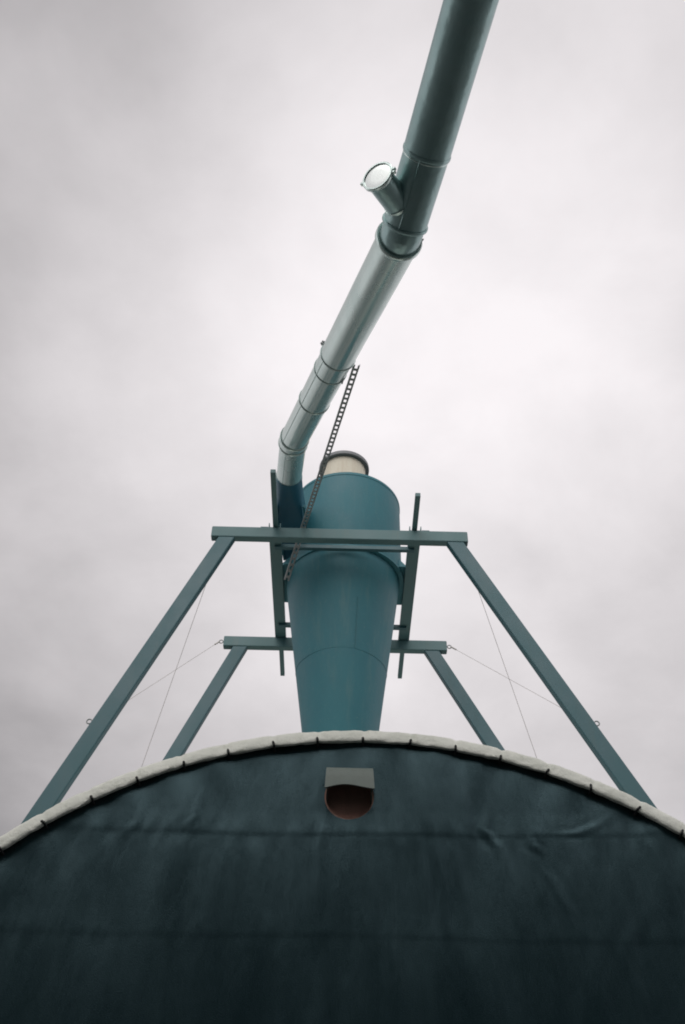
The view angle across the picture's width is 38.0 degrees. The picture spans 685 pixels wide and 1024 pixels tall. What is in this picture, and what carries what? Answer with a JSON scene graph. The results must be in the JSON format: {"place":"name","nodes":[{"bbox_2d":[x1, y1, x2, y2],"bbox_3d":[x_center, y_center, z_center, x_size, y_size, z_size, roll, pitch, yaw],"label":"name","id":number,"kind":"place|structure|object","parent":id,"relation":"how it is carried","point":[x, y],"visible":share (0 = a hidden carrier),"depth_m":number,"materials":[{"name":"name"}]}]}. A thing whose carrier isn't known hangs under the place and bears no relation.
{"place":"outdoors","nodes":[
{"label":"outdoors","id":0,"kind":"place"},
{"bbox_2d":[0,730,684,1023],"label":"silo","id":1,"kind":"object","parent":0,"point":[353,877],"depth_m":8.04,"materials":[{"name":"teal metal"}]},
{"bbox_2d":[0,0,684,835],"label":"sky","id":2,"kind":"structure","parent":0,"point":[187,217],"materials":[{"name":"white"}]},
{"label":"ground","id":3,"kind":"structure","parent":0,"visible":0},
{"bbox_2d":[21,469,656,823],"bbox_3d":[0.343,5.037,10.735,13.120,11.073,4.570,1,-44,0],"label":"support frame","id":4,"kind":"object","parent":3,"relation":"on","point":[67,773],"visible":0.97,"depth_m":13.45,"materials":[{"name":"metal"}]},
{"bbox_2d":[276,450,404,732],"bbox_3d":[0.002,1.627,13.503,2.011,7.180,2.445,1,-44,0],"label":"cyclone separator","id":5,"kind":"object","parent":4,"relation":"attached to","point":[342,605],"visible":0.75,"depth_m":13.63,"materials":[{"name":"teal metal"}]},
{"bbox_3d":[0.212,-9.229,-1.512,32.800,14.580,11.800,1,-44,0],"label":"workshop","id":6,"kind":"object","parent":3,"relation":"on","visible":0},
{"bbox_2d":[276,0,498,485],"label":"extraction pipe","id":7,"kind":"object","parent":6,"relation":"attached to","point":[406,196],"visible":1,"depth_m":8.19,"materials":[{"name":"metal"}]},
{"bbox_2d":[284,365,359,580],"bbox_3d":[-0.279,-0.534,12.431,0.192,0.845,4.007,9,-45,-8],"label":"ladder","id":8,"kind":"object","parent":7,"relation":"attached to","point":[325,454],"visible":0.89,"depth_m":12.29,"materials":[{"name":"metal"}]}
]}

